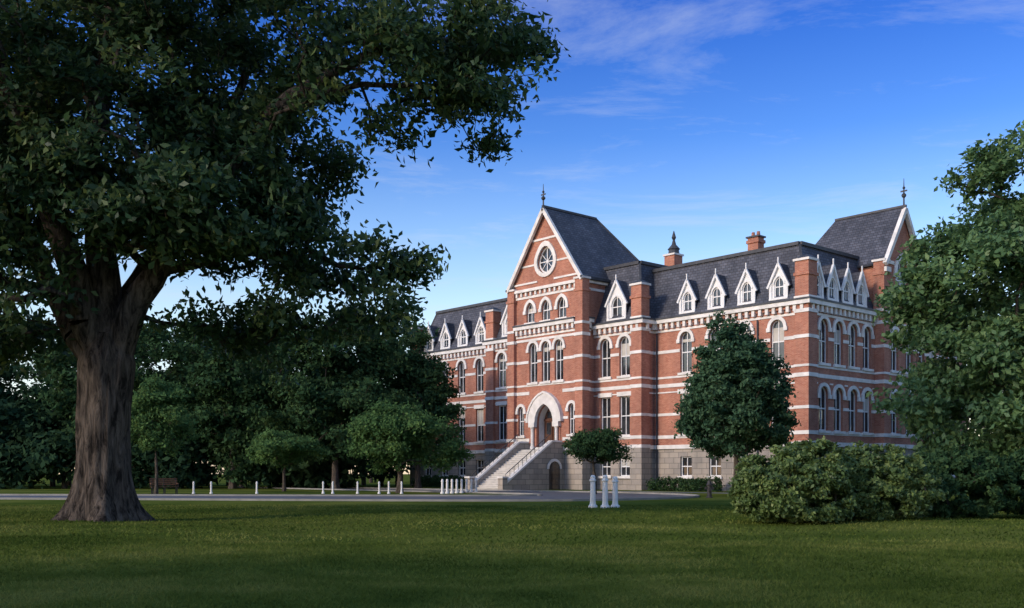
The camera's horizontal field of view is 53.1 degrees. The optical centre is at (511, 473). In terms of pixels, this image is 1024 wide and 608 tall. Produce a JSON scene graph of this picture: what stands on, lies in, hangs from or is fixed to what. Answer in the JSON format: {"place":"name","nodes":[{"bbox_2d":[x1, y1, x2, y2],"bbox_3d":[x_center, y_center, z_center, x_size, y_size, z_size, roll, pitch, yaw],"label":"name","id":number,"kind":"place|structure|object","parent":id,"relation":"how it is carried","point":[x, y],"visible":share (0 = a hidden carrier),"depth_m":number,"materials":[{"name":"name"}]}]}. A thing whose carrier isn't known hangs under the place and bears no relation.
{"place":"outdoors","nodes":[
{"label":"outdoors","id":0,"kind":"place"},
{"bbox_2d":[0,487,699,501],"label":"driveway","id":1,"kind":"structure","parent":0,"point":[523,495],"depth_m":57.86,"materials":[{"name":"grey asphalt"}]},
{"bbox_2d":[430,490,481,490],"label":"footpath","id":2,"kind":"structure","parent":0,"point":[453,490],"depth_m":77.92,"materials":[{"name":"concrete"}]},
{"bbox_2d":[0,474,1023,607],"bbox_3d":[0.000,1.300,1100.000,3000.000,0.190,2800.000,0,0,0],"label":"lawn ground","id":3,"kind":"structure","parent":0,"point":[718,498],"depth_m":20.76,"materials":[{"name":"green plant"}]},
{"bbox_2d":[30,319,192,470],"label":"ash tree","id":4,"kind":"object","parent":3,"relation":"on","point":[62,399],"visible":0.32,"depth_m":87.53,"materials":[{"name":"green plant"}]},
{"bbox_2d":[150,478,178,493],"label":"park bench","id":5,"kind":"object","parent":3,"relation":"on","point":[152,480],"visible":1,"depth_m":66.20,"materials":[{"name":"brown wood"}]},
{"bbox_2d":[130,373,199,493],"bbox_3d":[-22.503,-2.485,65.082,4.762,7.869,4.599,0,0,0],"label":"young maple tree","id":6,"kind":"object","parent":3,"relation":"on","point":[151,414],"visible":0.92,"depth_m":64.02,"materials":[{"name":"green plant"}]},
{"bbox_2d":[147,318,297,488],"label":"ash tree","id":7,"kind":"object","parent":3,"relation":"on","point":[213,378],"visible":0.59,"depth_m":84.89,"materials":[{"name":"green plant"}]},
{"bbox_2d":[0,0,570,521],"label":"oak tree","id":8,"kind":"object","parent":3,"relation":"on","point":[212,182],"visible":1,"depth_m":27.45,"materials":[{"name":"green plant"}]},
{"bbox_2d":[245,428,328,490],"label":"dogwood tree","id":9,"kind":"object","parent":3,"relation":"on","point":[277,445],"visible":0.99,"depth_m":74.05,"materials":[{"name":"green plant"}]},
{"bbox_2d":[236,302,432,488],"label":"ash tree","id":10,"kind":"object","parent":3,"relation":"on","point":[341,391],"visible":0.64,"depth_m":82.08,"materials":[{"name":"green plant"}]},
{"bbox_2d":[342,397,475,492],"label":"crabapple tree","id":11,"kind":"object","parent":3,"relation":"on","point":[397,435],"visible":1,"depth_m":67.01,"materials":[{"name":"green plant"}]},
{"bbox_2d":[383,329,466,487],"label":"linden tree","id":12,"kind":"object","parent":3,"relation":"on","point":[426,376],"visible":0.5,"depth_m":86.65,"materials":[{"name":"green plant"}]},
{"bbox_2d":[410,473,464,487],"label":"foundation hedge","id":13,"kind":"object","parent":3,"relation":"on","point":[427,480],"visible":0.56,"depth_m":97.55,"materials":[{"name":"green plant"}]},
{"bbox_2d":[440,479,444,493],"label":"bollard","id":14,"kind":"object","parent":3,"relation":"on","point":[442,487],"visible":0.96,"depth_m":65.94,"materials":[{"name":"white paint"}]},
{"bbox_2d":[445,479,448,493],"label":"bollard","id":15,"kind":"object","parent":3,"relation":"on","point":[447,491],"visible":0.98,"depth_m":66.53,"materials":[{"name":"white paint"}]},
{"bbox_2d":[450,479,453,492],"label":"bollard","id":16,"kind":"object","parent":3,"relation":"on","point":[451,481],"visible":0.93,"depth_m":67.13,"materials":[{"name":"white paint"}]},
{"bbox_2d":[455,479,458,492],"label":"bollard","id":17,"kind":"object","parent":3,"relation":"on","point":[456,481],"visible":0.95,"depth_m":67.73,"materials":[{"name":"white paint"}]},
{"bbox_2d":[460,479,463,492],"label":"bollard","id":18,"kind":"object","parent":3,"relation":"on","point":[461,486],"visible":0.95,"depth_m":68.35,"materials":[{"name":"white paint"}]},
{"bbox_2d":[465,479,467,491],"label":"bollard","id":19,"kind":"object","parent":3,"relation":"on","point":[466,485],"visible":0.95,"depth_m":68.95,"materials":[{"name":"white paint"}]},
{"bbox_2d":[0,309,1015,488],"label":"distant tree line","id":20,"kind":"object","parent":3,"relation":"on","point":[27,434],"visible":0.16,"depth_m":88.14,"materials":[{"name":"green plant"}]},
{"bbox_2d":[588,475,596,507],"bbox_3d":[3.000,0.700,38.000,0.340,1.300,0.331,0,0,0],"label":"bollard","id":21,"kind":"object","parent":3,"relation":"on","point":[592,480],"visible":0.93,"depth_m":37.91,"materials":[{"name":"white paint"}]},
{"bbox_2d":[562,426,632,493],"bbox_3d":[5.265,-0.787,64.773,4.522,4.475,4.197,0,0,-19],"label":"dogwood tree","id":22,"kind":"object","parent":3,"relation":"on","point":[602,445],"visible":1,"depth_m":64.07,"materials":[{"name":"green plant"}]},
{"bbox_2d":[601,475,609,507],"bbox_3d":[3.420,0.700,37.600,0.340,1.300,0.331,0,0,0],"label":"bollard","id":23,"kind":"object","parent":3,"relation":"on","point":[605,480],"visible":0.89,"depth_m":37.51,"materials":[{"name":"white paint"}]},
{"bbox_2d":[611,476,619,507],"bbox_3d":[3.850,0.725,38.200,0.340,1.250,0.331,0,0,0],"label":"bollard","id":24,"kind":"object","parent":3,"relation":"on","point":[615,481],"visible":0.94,"depth_m":38.11,"materials":[{"name":"white paint"}]},
{"bbox_2d":[612,491,706,492],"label":"footpath","id":25,"kind":"structure","parent":3,"relation":"on","point":[650,491],"depth_m":73.80,"materials":[{"name":"concrete"}]},
{"bbox_2d":[645,474,724,491],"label":"foundation hedge","id":26,"kind":"object","parent":3,"relation":"on","point":[684,484],"visible":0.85,"depth_m":75.80,"materials":[{"name":"green plant"}]},
{"bbox_2d":[410,182,964,490],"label":"brick college hall","id":27,"kind":"structure","parent":3,"relation":"on","point":[588,323],"depth_m":80.10,"materials":[{"name":"red brick"}]},
{"bbox_2d":[544,409,554,443],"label":"entrance door","id":28,"kind":"structure","parent":27,"relation":"in","point":[552,436],"depth_m":86.06,"materials":[{"name":"brown wood"}]},
{"bbox_2d":[424,246,956,475],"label":"white window frames and dormers","id":29,"kind":"structure","parent":27,"relation":"in","point":[616,292],"depth_m":76.41,"materials":[{"name":"paint"}]},
{"bbox_2d":[427,248,955,489],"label":"window glass","id":30,"kind":"structure","parent":27,"relation":"in","point":[554,469],"depth_m":81.00,"materials":[{"name":"grey glass"}]},
{"bbox_2d":[705,479,713,497],"bbox_3d":[10.600,0.825,54.987,0.480,1.050,0.415,0,0,0],"label":"fire hydrant","id":31,"kind":"object","parent":3,"relation":"on","point":[709,487],"visible":0.96,"depth_m":54.89,"materials":[{"name":"metal"}]},
{"bbox_2d":[671,310,801,477],"bbox_3d":[13.057,-4.147,59.892,7.590,11.194,7.039,0,0,0],"label":"ornamental pear tree","id":32,"kind":"object","parent":3,"relation":"on","point":[737,378],"visible":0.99,"depth_m":58.51,"materials":[{"name":"green plant"}]},
{"bbox_2d":[726,436,859,523],"bbox_3d":[7.612,0.212,27.433,3.605,2.476,3.234,0,0,0],"label":"rhododendron shrub","id":33,"kind":"object","parent":3,"relation":"on","point":[795,481],"visible":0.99,"depth_m":26.67,"materials":[{"name":"green plant"}]},
{"bbox_2d":[821,440,948,520],"bbox_3d":[10.108,0.250,28.562,3.837,2.400,3.265,0,0,0],"label":"rhododendron shrub","id":34,"kind":"object","parent":3,"relation":"on","point":[890,481],"visible":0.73,"depth_m":27.64,"materials":[{"name":"green plant"}]},
{"bbox_2d":[865,120,1023,496],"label":"maple tree","id":35,"kind":"object","parent":3,"relation":"on","point":[980,344],"visible":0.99,"depth_m":39.38,"materials":[{"name":"green plant"}]},
{"bbox_2d":[895,445,1022,518],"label":"rhododendron shrub","id":36,"kind":"object","parent":3,"relation":"on","point":[976,473],"visible":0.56,"depth_m":29.62,"materials":[{"name":"green plant"}]},
{"bbox_2d":[955,287,1023,457],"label":"maple tree","id":37,"kind":"object","parent":3,"relation":"on","point":[979,431],"visible":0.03,"depth_m":52.85,"materials":[{"name":"green plant"}]},
{"bbox_2d":[978,447,1023,515],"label":"rhododendron shrub","id":38,"kind":"object","parent":3,"relation":"on","point":[1015,461],"visible":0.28,"depth_m":31.26,"materials":[{"name":"green plant"}]},
{"bbox_2d":[0,0,1023,473],"label":"sky","id":39,"kind":"structure","parent":0,"point":[714,124],"materials":[{"name":"blue"}]}
]}

